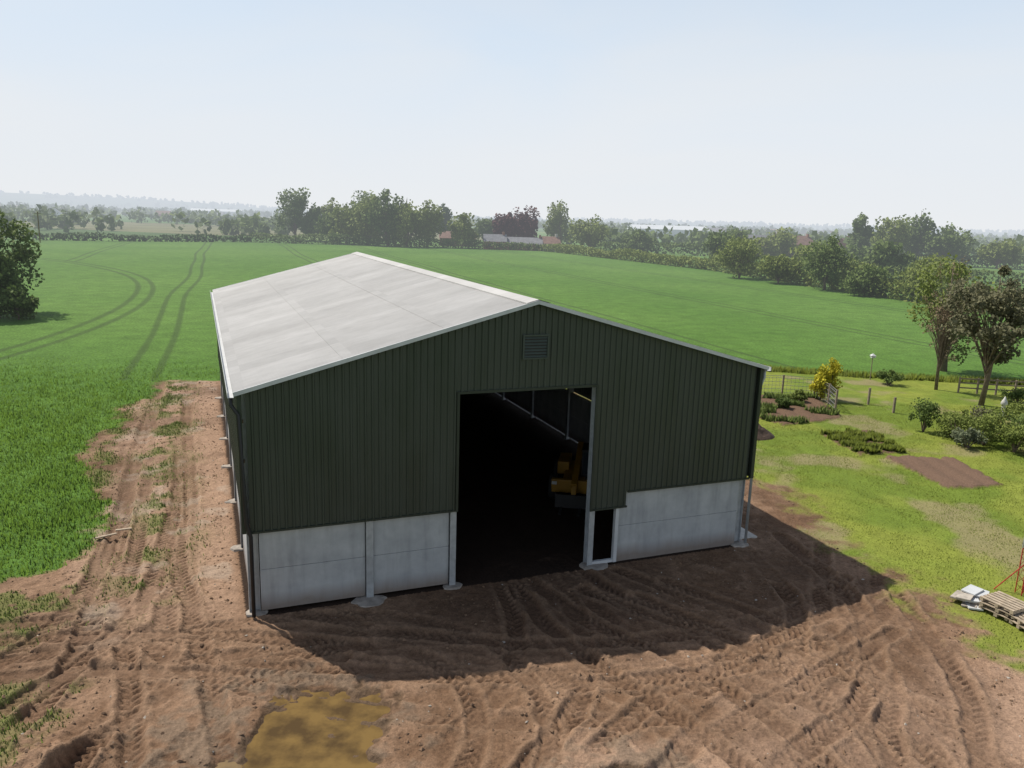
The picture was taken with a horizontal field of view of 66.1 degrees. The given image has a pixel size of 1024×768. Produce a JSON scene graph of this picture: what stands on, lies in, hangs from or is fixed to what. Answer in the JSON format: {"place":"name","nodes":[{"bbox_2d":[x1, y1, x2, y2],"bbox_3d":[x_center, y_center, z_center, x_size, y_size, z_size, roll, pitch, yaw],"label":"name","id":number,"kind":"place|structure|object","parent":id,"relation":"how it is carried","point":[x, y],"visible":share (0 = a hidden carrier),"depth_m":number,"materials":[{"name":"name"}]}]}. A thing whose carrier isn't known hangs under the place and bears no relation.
{"place":"outdoors","nodes":[
{"label":"outdoors","id":0,"kind":"place"},
{"bbox_2d":[0,192,1023,767],"bbox_3d":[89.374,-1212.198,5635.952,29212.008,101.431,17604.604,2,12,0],"label":"ground","id":1,"kind":"structure","parent":0,"point":[134,304],"depth_m":24.39,"materials":[{"name":"green plant"}]},
{"bbox_2d":[0,251,26,317],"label":"ash tree","id":2,"kind":"object","parent":1,"relation":"on","point":[6,266],"visible":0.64,"depth_m":76.36,"materials":[{"name":"green plant"}]},
{"bbox_2d":[0,282,39,319],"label":"hawthorn tree","id":3,"kind":"object","parent":1,"relation":"on","point":[28,305],"visible":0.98,"depth_m":75.60,"materials":[{"name":"green plant"}]},
{"bbox_2d":[0,211,44,293],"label":"ash tree","id":4,"kind":"object","parent":1,"relation":"on","point":[21,254],"visible":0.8,"depth_m":80.31,"materials":[{"name":"green plant"}]},
{"bbox_2d":[95,533,116,538],"bbox_3d":[-13.766,5.149,26.706,0.100,0.082,0.701,11,15,37],"label":"timber plank","id":5,"kind":"object","parent":1,"relation":"on","point":[103,536],"visible":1,"depth_m":26.67,"materials":[{"name":"beige wood"}]},
{"bbox_2d":[0,351,219,582],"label":"crop","id":6,"kind":"object","parent":1,"relation":"on","point":[58,520],"visible":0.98,"depth_m":34.35,"materials":[{"name":"green plant"}]},
{"bbox_2d":[0,381,225,765],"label":"weeds","id":7,"kind":"object","parent":1,"relation":"on","point":[98,486],"visible":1,"depth_m":28.37,"materials":[{"name":"green plant"}]},
{"bbox_2d":[0,231,254,241],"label":"field hedge","id":8,"kind":"object","parent":1,"relation":"on","point":[132,237],"visible":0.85,"depth_m":263.08,"materials":[{"name":"green plant"}]},
{"bbox_2d":[0,204,290,235],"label":"distant trees","id":9,"kind":"object","parent":1,"relation":"on","point":[245,224],"visible":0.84,"depth_m":372.83,"materials":[{"name":"green plant"}]},
{"bbox_2d":[156,211,171,218],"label":"distant house","id":10,"kind":"structure","parent":1,"relation":"on","point":[161,212],"depth_m":867.03,"materials":[{"name":"brick"}]},
{"bbox_2d":[190,208,243,216],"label":"industrial shed","id":11,"kind":"structure","parent":1,"relation":"on","point":[225,211],"depth_m":1457.05,"materials":[{"name":"white metal"}]},
{"bbox_2d":[272,187,310,238],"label":"poplar tree","id":12,"kind":"object","parent":1,"relation":"on","point":[294,208],"visible":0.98,"depth_m":316.22,"materials":[{"name":"green plant"}]},
{"bbox_2d":[215,690,389,767],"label":"puddle","id":13,"kind":"object","parent":1,"relation":"on","point":[294,735],"visible":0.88,"depth_m":17.10,"materials":[{"name":"liquid"}]},
{"bbox_2d":[299,202,326,238],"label":"oak tree","id":14,"kind":"object","parent":1,"relation":"on","point":[312,214],"visible":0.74,"depth_m":316.32,"materials":[{"name":"green plant"}]},
{"bbox_2d":[321,197,341,215],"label":"oak tree","id":15,"kind":"object","parent":1,"relation":"on","point":[329,208],"visible":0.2,"depth_m":322.01,"materials":[{"name":"green plant"}]},
{"bbox_2d":[324,200,357,242],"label":"oak tree","id":16,"kind":"object","parent":1,"relation":"on","point":[338,213],"visible":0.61,"depth_m":291.80,"materials":[{"name":"green plant"}]},
{"bbox_2d":[340,190,384,241],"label":"lime tree","id":17,"kind":"object","parent":1,"relation":"on","point":[361,227],"visible":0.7,"depth_m":288.22,"materials":[{"name":"green plant"}]},
{"bbox_2d":[349,190,384,234],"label":"ash tree","id":18,"kind":"object","parent":1,"relation":"on","point":[362,196],"visible":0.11,"depth_m":342.64,"materials":[{"name":"green plant"}]},
{"bbox_2d":[360,188,406,245],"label":"lime tree","id":19,"kind":"object","parent":1,"relation":"on","point":[390,210],"visible":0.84,"depth_m":283.02,"materials":[{"name":"green plant"}]},
{"bbox_2d":[247,232,543,250],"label":"field hedge","id":20,"kind":"object","parent":1,"relation":"on","point":[364,240],"visible":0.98,"depth_m":286.38,"materials":[{"name":"green plant"}]},
{"bbox_2d":[386,199,428,246],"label":"lime tree","id":21,"kind":"object","parent":1,"relation":"on","point":[408,214],"visible":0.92,"depth_m":283.02,"materials":[{"name":"green plant"}]},
{"bbox_2d":[413,199,445,246],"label":"lime tree","id":22,"kind":"object","parent":1,"relation":"on","point":[433,217],"visible":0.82,"depth_m":288.05,"materials":[{"name":"green plant"}]},
{"bbox_2d":[435,203,452,232],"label":"cypress tree","id":23,"kind":"object","parent":1,"relation":"on","point":[447,214],"visible":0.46,"depth_m":364.80,"materials":[{"name":"green plant"}]},
{"bbox_2d":[439,231,475,245],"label":"brick farmhouse","id":24,"kind":"object","parent":1,"relation":"on","point":[446,235],"visible":0.19,"depth_m":309.28,"materials":[{"name":"brick"}]},
{"bbox_2d":[446,212,479,247],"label":"maple tree","id":25,"kind":"object","parent":1,"relation":"on","point":[463,230],"visible":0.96,"depth_m":288.12,"materials":[{"name":"green plant"}]},
{"bbox_2d":[473,217,497,238],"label":"oak tree","id":26,"kind":"object","parent":1,"relation":"on","point":[483,226],"visible":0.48,"depth_m":335.45,"materials":[{"name":"green plant"}]},
{"bbox_2d":[210,252,770,617],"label":"steel frame barn","id":27,"kind":"structure","parent":1,"relation":"on","point":[347,380],"depth_m":23.55,"materials":[{"name":"green metal"}]},
{"bbox_2d":[483,232,506,249],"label":"stone barn","id":28,"kind":"structure","parent":1,"relation":"on","point":[497,238],"depth_m":287.92,"materials":[{"name":"stone"}]},
{"bbox_2d":[491,212,519,236],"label":"copper beech tree","id":29,"kind":"object","parent":1,"relation":"on","point":[505,223],"visible":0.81,"depth_m":310.12,"materials":[{"name":"purple plant"}]},
{"bbox_2d":[0,203,1016,243],"bbox_3d":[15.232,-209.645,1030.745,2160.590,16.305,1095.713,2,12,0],"label":"distant trees","id":30,"kind":"object","parent":1,"relation":"on","point":[108,211],"visible":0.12,"depth_m":845.26,"materials":[{"name":"green plant"}]},
{"bbox_2d":[0,200,1020,240],"bbox_3d":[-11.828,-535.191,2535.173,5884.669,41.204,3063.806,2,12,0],"label":"distant trees","id":31,"kind":"object","parent":1,"relation":"on","point":[267,214],"visible":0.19,"depth_m":1601.49,"materials":[{"name":"green plant"}]},
{"bbox_2d":[0,382,1023,767],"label":"soil clods","id":32,"kind":"object","parent":1,"relation":"on","point":[452,632],"visible":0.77,"depth_m":20.81,"materials":[{"name":"brown soil"}]},
{"bbox_2d":[0,190,1023,235],"bbox_3d":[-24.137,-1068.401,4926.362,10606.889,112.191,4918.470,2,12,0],"label":"distant trees","id":33,"kind":"object","parent":1,"relation":"on","point":[212,204],"visible":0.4,"depth_m":4427.76,"materials":[{"name":"green plant"}]},
{"bbox_2d":[5,404,1020,762],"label":"stones","id":34,"kind":"object","parent":1,"relation":"on","point":[465,660],"visible":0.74,"depth_m":19.92,"materials":[{"name":"brown stone"}]},
{"bbox_2d":[506,244,541,250],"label":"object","id":35,"kind":"structure","parent":1,"relation":"on","point":[534,246],"depth_m":288.35,"materials":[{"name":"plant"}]},
{"bbox_2d":[507,237,542,244],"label":"roof","id":36,"kind":"structure","parent":35,"relation":"on","point":[530,240],"depth_m":289.48,"materials":[{"name":"grey metal"}]},
{"bbox_2d":[512,205,539,237],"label":"copper beech tree","id":37,"kind":"object","parent":1,"relation":"on","point":[527,227],"visible":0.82,"depth_m":314.03,"materials":[{"name":"purple plant"}]},
{"bbox_2d":[542,199,572,243],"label":"lime tree","id":38,"kind":"object","parent":1,"relation":"on","point":[556,222],"visible":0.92,"depth_m":336.96,"materials":[{"name":"green plant"}]},
{"bbox_2d":[548,441,588,515],"bbox_3d":[2.530,3.645,31.888,1.993,1.966,4.619,4,12,8],"label":"telehandler","id":39,"kind":"object","parent":1,"relation":"on","point":[573,481],"visible":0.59,"depth_m":31.42,"materials":[{"name":"yellow paint"}]},
{"bbox_2d":[566,214,612,248],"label":"oak tree","id":40,"kind":"object","parent":1,"relation":"on","point":[585,234],"visible":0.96,"depth_m":303.88,"materials":[{"name":"green plant"}]},
{"bbox_2d":[540,243,715,269],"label":"field hedge","id":41,"kind":"object","parent":1,"relation":"on","point":[645,256],"visible":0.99,"depth_m":230.51,"materials":[{"name":"green plant"}]},
{"bbox_2d":[620,229,657,251],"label":"oak tree","id":42,"kind":"object","parent":1,"relation":"on","point":[640,236],"visible":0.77,"depth_m":291.82,"materials":[{"name":"green plant"}]},
{"bbox_2d":[627,224,709,237],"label":"industrial shed","id":43,"kind":"structure","parent":1,"relation":"on","point":[676,230],"depth_m":617.91,"materials":[{"name":"white metal"}]},
{"bbox_2d":[702,229,754,264],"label":"oak tree","id":44,"kind":"object","parent":1,"relation":"on","point":[713,243],"visible":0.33,"depth_m":224.18,"materials":[{"name":"green plant"}]},
{"bbox_2d":[707,228,754,234],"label":"industrial shed","id":45,"kind":"structure","parent":1,"relation":"on","point":[717,230],"depth_m":682.27,"materials":[{"name":"metal"}]},
{"bbox_2d":[719,226,750,241],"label":"oak tree","id":46,"kind":"object","parent":1,"relation":"on","point":[736,232],"visible":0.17,"depth_m":276.82,"materials":[{"name":"green plant"}]},
{"bbox_2d":[713,234,764,277],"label":"field maple tree","id":47,"kind":"object","parent":1,"relation":"on","point":[739,250],"visible":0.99,"depth_m":168.20,"materials":[{"name":"green plant"}]},
{"bbox_2d":[743,240,762,261],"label":"hawthorn tree","id":48,"kind":"object","parent":1,"relation":"on","point":[757,255],"visible":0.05,"depth_m":243.10,"materials":[{"name":"green plant"}]},
{"bbox_2d":[757,424,774,440],"bbox_3d":[12.833,2.375,42.504,2.800,0.835,2.400,2,12,0],"label":"soil heap","id":49,"kind":"object","parent":1,"relation":"on","point":[764,433],"visible":0.36,"depth_m":41.89,"materials":[{"name":"brown soil"}]},
{"bbox_2d":[756,226,798,257],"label":"oak tree","id":50,"kind":"object","parent":1,"relation":"on","point":[780,239],"visible":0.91,"depth_m":282.05,"materials":[{"name":"green plant"}]},
{"bbox_2d":[755,253,804,282],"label":"hawthorn tree","id":51,"kind":"object","parent":1,"relation":"on","point":[779,268],"visible":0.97,"depth_m":156.12,"materials":[{"name":"green plant"}]},
{"bbox_2d":[775,397,791,408],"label":"garden shrub","id":52,"kind":"object","parent":1,"relation":"on","point":[785,402],"visible":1,"depth_m":48.60,"materials":[{"name":"green plant"}]},
{"bbox_2d":[562,223,1023,261],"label":"distant trees","id":53,"kind":"object","parent":1,"relation":"on","point":[696,236],"visible":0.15,"depth_m":348.74,"materials":[{"name":"green plant"}]},
{"bbox_2d":[788,389,807,400],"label":"garden shrub","id":54,"kind":"object","parent":1,"relation":"on","point":[799,394],"visible":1,"depth_m":50.39,"materials":[{"name":"green plant"}]},
{"bbox_2d":[759,391,839,423],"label":"vegetable rows","id":55,"kind":"object","parent":1,"relation":"on","point":[767,408],"visible":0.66,"depth_m":47.59,"materials":[{"name":"green plant"}]},
{"bbox_2d":[762,375,838,409],"bbox_3d":[18.182,0.333,51.799,6.906,1.450,3.644,10,14,33],"label":"wire fence","id":56,"kind":"object","parent":1,"relation":"on","point":[828,400],"visible":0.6,"depth_m":52.52,"materials":[{"name":"metal"}]},
{"bbox_2d":[589,241,1023,268],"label":"field hedge","id":57,"kind":"object","parent":1,"relation":"on","point":[672,245],"visible":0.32,"depth_m":288.44,"materials":[{"name":"green plant"}]},
{"bbox_2d":[790,241,827,267],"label":"oak tree","id":58,"kind":"object","parent":1,"relation":"on","point":[799,250],"visible":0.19,"depth_m":199.59,"materials":[{"name":"green plant"}]},
{"bbox_2d":[809,372,831,400],"bbox_3d":[20.217,0.178,51.383,1.406,1.979,1.271,-4,13,-26],"label":"golden conifer","id":59,"kind":"object","parent":1,"relation":"on","point":[820,380],"visible":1,"depth_m":51.25,"materials":[{"name":"yellow plant"}]},
{"bbox_2d":[700,255,953,304],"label":"field hedge","id":60,"kind":"object","parent":1,"relation":"on","point":[807,279],"visible":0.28,"depth_m":144.69,"materials":[{"name":"green plant"}]},
{"bbox_2d":[797,235,858,289],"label":"oak tree","id":61,"kind":"object","parent":1,"relation":"on","point":[822,269],"visible":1,"depth_m":142.64,"materials":[{"name":"green plant"}]},
{"bbox_2d":[816,357,842,398],"bbox_3d":[20.805,-0.337,51.627,1.642,2.912,1.659,2,12,0],"label":"golden conifer","id":62,"kind":"object","parent":1,"relation":"on","point":[834,369],"visible":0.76,"depth_m":51.32,"materials":[{"name":"yellow plant"}]},
{"bbox_2d":[843,244,874,262],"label":"hawthorn tree","id":63,"kind":"object","parent":1,"relation":"on","point":[863,251],"visible":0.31,"depth_m":235.20,"materials":[{"name":"green plant"}]},
{"bbox_2d":[840,257,878,276],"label":"hawthorn tree","id":64,"kind":"object","parent":1,"relation":"on","point":[859,264],"visible":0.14,"depth_m":148.20,"materials":[{"name":"green plant"}]},
{"bbox_2d":[847,212,874,251],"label":"sycamore tree","id":65,"kind":"object","parent":1,"relation":"on","point":[861,233],"visible":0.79,"depth_m":274.82,"materials":[{"name":"green plant"}]},
{"bbox_2d":[819,426,905,453],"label":"vegetable rows","id":66,"kind":"object","parent":1,"relation":"on","point":[856,439],"visible":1,"depth_m":41.30,"materials":[{"name":"green plant"}]},
{"bbox_2d":[838,265,898,295],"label":"hawthorn tree","id":67,"kind":"object","parent":1,"relation":"on","point":[859,280],"visible":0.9,"depth_m":132.76,"materials":[{"name":"green plant"}]},
{"bbox_2d":[858,239,918,273],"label":"oak tree","id":68,"kind":"object","parent":1,"relation":"on","point":[886,253],"visible":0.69,"depth_m":184.84,"materials":[{"name":"green plant"}]},
{"bbox_2d":[875,369,905,384],"bbox_3d":[27.684,-0.488,57.478,1.991,1.257,1.730,2,12,0],"label":"garden shrub","id":69,"kind":"object","parent":1,"relation":"on","point":[887,378],"visible":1,"depth_m":57.35,"materials":[{"name":"green plant"}]},
{"bbox_2d":[869,214,913,254],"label":"sycamore tree","id":70,"kind":"object","parent":1,"relation":"on","point":[898,231],"visible":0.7,"depth_m":265.30,"materials":[{"name":"green plant"}]},
{"bbox_2d":[892,397,896,412],"bbox_3d":[23.569,1.358,48.556,0.120,1.100,0.120,2,12,0],"label":"fence post","id":71,"kind":"object","parent":1,"relation":"on","point":[894,404],"visible":0.86,"depth_m":48.51,"materials":[{"name":"brown wood"}]},
{"bbox_2d":[798,260,1023,284],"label":"field hedge","id":72,"kind":"object","parent":1,"relation":"on","point":[975,272],"visible":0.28,"depth_m":177.11,"materials":[{"name":"green plant"}]},
{"bbox_2d":[903,209,942,258],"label":"sycamore tree","id":73,"kind":"object","parent":1,"relation":"on","point":[923,232],"visible":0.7,"depth_m":270.07,"materials":[{"name":"green plant"}]},
{"bbox_2d":[891,262,955,298],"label":"hawthorn tree","id":74,"kind":"object","parent":1,"relation":"on","point":[909,275],"visible":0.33,"depth_m":126.34,"materials":[{"name":"green plant"}]},
{"bbox_2d":[908,397,941,431],"bbox_3d":[23.248,1.741,44.256,1.800,2.017,1.481,2,12,0],"label":"garden shrub","id":75,"kind":"object","parent":1,"relation":"on","point":[927,410],"visible":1,"depth_m":44.09,"materials":[{"name":"green plant"}]},
{"bbox_2d":[899,253,971,280],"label":"hawthorn tree","id":76,"kind":"object","parent":1,"relation":"on","point":[927,261],"visible":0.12,"depth_m":137.90,"materials":[{"name":"green plant"}]},
{"bbox_2d":[919,258,972,389],"bbox_3d":[30.591,-4.192,55.245,3.229,9.654,3.586,2,12,0],"label":"birch tree","id":77,"kind":"object","parent":1,"relation":"on","point":[944,341],"visible":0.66,"depth_m":55.42,"materials":[{"name":"green plant"}]},
{"bbox_2d":[919,221,976,261],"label":"sycamore tree","id":78,"kind":"object","parent":1,"relation":"on","point":[951,239],"visible":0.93,"depth_m":263.52,"materials":[{"name":"green plant"}]},
{"bbox_2d":[905,252,1003,371],"bbox_3d":[35.072,-5.607,62.791,6.529,9.635,7.089,2,12,0],"label":"willow tree","id":79,"kind":"object","parent":1,"relation":"on","point":[928,290],"visible":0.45,"depth_m":62.59,"materials":[{"name":"green plant"}]},
{"bbox_2d":[933,411,979,437],"bbox_3d":[24.349,2.233,43.087,2.323,1.627,2.230,2,12,0],"label":"garden shrub","id":80,"kind":"object","parent":1,"relation":"on","point":[955,418],"visible":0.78,"depth_m":42.96,"materials":[{"name":"green plant"}]},
{"bbox_2d":[940,409,979,430],"bbox_3d":[25.031,2.105,44.374,1.836,1.380,2.374,2,12,0],"label":"garden shrub","id":81,"kind":"object","parent":1,"relation":"on","point":[965,412],"visible":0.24,"depth_m":44.26,"materials":[{"name":"green plant"}]},
{"bbox_2d":[950,427,987,447],"bbox_3d":[23.917,2.842,41.152,1.625,1.201,1.722,6,12,18],"label":"garden shrub","id":82,"kind":"object","parent":1,"relation":"on","point":[970,435],"visible":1,"depth_m":41.16,"materials":[{"name":"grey plant"}]},
{"bbox_2d":[950,584,989,610],"bbox_3d":[14.070,6.493,23.942,1.366,0.313,1.049,-3,13,-22],"label":"slab pile","id":83,"kind":"object","parent":1,"relation":"on","point":[968,596],"visible":0.89,"depth_m":23.87,"materials":[{"name":"concrete"}]},
{"bbox_2d":[922,283,1021,314],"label":"field hedge","id":84,"kind":"object","parent":1,"relation":"on","point":[946,285],"visible":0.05,"depth_m":116.91,"materials":[{"name":"green plant"}]},
{"bbox_2d":[938,265,1023,405],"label":"plum tree","id":85,"kind":"object","parent":1,"relation":"on","point":[994,336],"visible":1,"depth_m":49.74,"materials":[{"name":"green plant"}]},
{"bbox_2d":[967,405,999,420],"bbox_3d":[27.229,1.948,45.713,1.945,1.280,1.889,7,13,22],"label":"garden shrub","id":86,"kind":"object","parent":1,"relation":"on","point":[976,411],"visible":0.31,"depth_m":45.80,"materials":[{"name":"green plant"}]},
{"bbox_2d":[970,406,1007,437],"bbox_3d":[26.221,2.248,42.910,2.023,1.778,2.115,2,12,0],"label":"garden shrub","id":87,"kind":"object","parent":1,"relation":"on","point":[996,414],"visible":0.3,"depth_m":42.49,"materials":[{"name":"green plant"}]},
{"bbox_2d":[964,410,1016,444],"bbox_3d":[25.339,2.422,41.662,2.187,1.886,1.878,2,12,0],"label":"garden shrub","id":88,"kind":"object","parent":1,"relation":"on","point":[987,426],"visible":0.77,"depth_m":41.43,"materials":[{"name":"green plant"}]},
{"bbox_2d":[957,377,1023,394],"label":"garden fence","id":89,"kind":"object","parent":1,"relation":"on","point":[978,383],"visible":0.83,"depth_m":55.15,"materials":[{"name":"brown wood"}]},
{"bbox_2d":[974,238,1023,268],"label":"oak tree","id":90,"kind":"object","parent":1,"relation":"on","point":[1001,253],"visible":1,"depth_m":255.55,"materials":[{"name":"green plant"}]},
{"bbox_2d":[978,591,1023,623],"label":"pallet stack","id":91,"kind":"object","parent":1,"relation":"on","point":[997,603],"visible":0.98,"depth_m":23.14,"materials":[{"name":"beige wood"}]},
{"bbox_2d":[1000,397,1007,411],"bbox_3d":[30.171,1.408,48.319,0.498,1.300,0.498,2,12,0],"label":"stone ornament","id":92,"kind":"object","parent":1,"relation":"on","point":[1004,402],"visible":0.59,"depth_m":48.16,"materials":[{"name":"white stone"}]},
{"bbox_2d":[990,422,1023,451],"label":"garden shrub","id":93,"kind":"object","parent":1,"relation":"on","point":[1016,435],"visible":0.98,"depth_m":40.53,"materials":[{"name":"green plant"}]},
{"bbox_2d":[993,403,1023,425],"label":"garden shrub","id":94,"kind":"object","parent":1,"relation":"on","point":[1013,407],"visible":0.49,"depth_m":44.83,"materials":[{"name":"green plant"}]},
{"bbox_2d":[993,540,1023,595],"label":"lattice mast","id":95,"kind":"object","parent":1,"relation":"on","point":[1018,575],"visible":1,"depth_m":24.58,"materials":[{"name":"red metal"}]},
{"bbox_2d":[999,387,1023,403],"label":"garden shrub","id":96,"kind":"object","parent":1,"relation":"on","point":[1017,394],"visible":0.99,"depth_m":51.88,"materials":[{"name":"green plant"}]},
{"bbox_2d":[1000,402,1023,420],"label":"garden shrub","id":97,"kind":"object","parent":1,"relation":"on","point":[1021,408],"visible":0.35,"depth_m":46.12,"materials":[{"name":"green plant"}]},
{"bbox_2d":[1002,413,1023,429],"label":"garden shrub","id":98,"kind":"object","parent":1,"relation":"on","point":[1019,420],"visible":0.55,"depth_m":41.97,"materials":[{"name":"green plant"}]},
{"bbox_2d":[1004,611,1023,628],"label":"pallet stack","id":99,"kind":"object","parent":1,"relation":"on","point":[1019,621],"visible":0.82,"depth_m":22.53,"materials":[{"name":"beige wood"}]},
{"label":"walls","id":100,"kind":"object","parent":1,"relation":"on","visible":0},
{"bbox_2d":[541,236,560,243],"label":"roof","id":101,"kind":"structure","parent":100,"relation":"on","point":[550,240],"depth_m":289.38,"materials":[{"name":"ceramic"}]},
{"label":"walls","id":102,"kind":"object","parent":1,"relation":"on","visible":0},
{"bbox_2d":[792,236,813,244],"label":"roof","id":103,"kind":"structure","parent":102,"relation":"on","point":[803,240],"depth_m":312.87,"materials":[{"name":"ceramic"}]},
{"bbox_2d":[0,0,1023,232],"label":"sky","id":104,"kind":"structure","parent":0,"point":[807,112],"materials":[{"name":"white"}]},
{"bbox_2d":[752,402,1023,668],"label":"lawn grass","id":105,"kind":"structure","parent":0,"point":[911,447],"depth_m":34.00,"materials":[{"name":"green plant"}]},
{"bbox_2d":[762,364,1023,385],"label":"rough grass","id":106,"kind":"structure","parent":0,"point":[865,374],"depth_m":60.06,"materials":[{"name":"green plant"}]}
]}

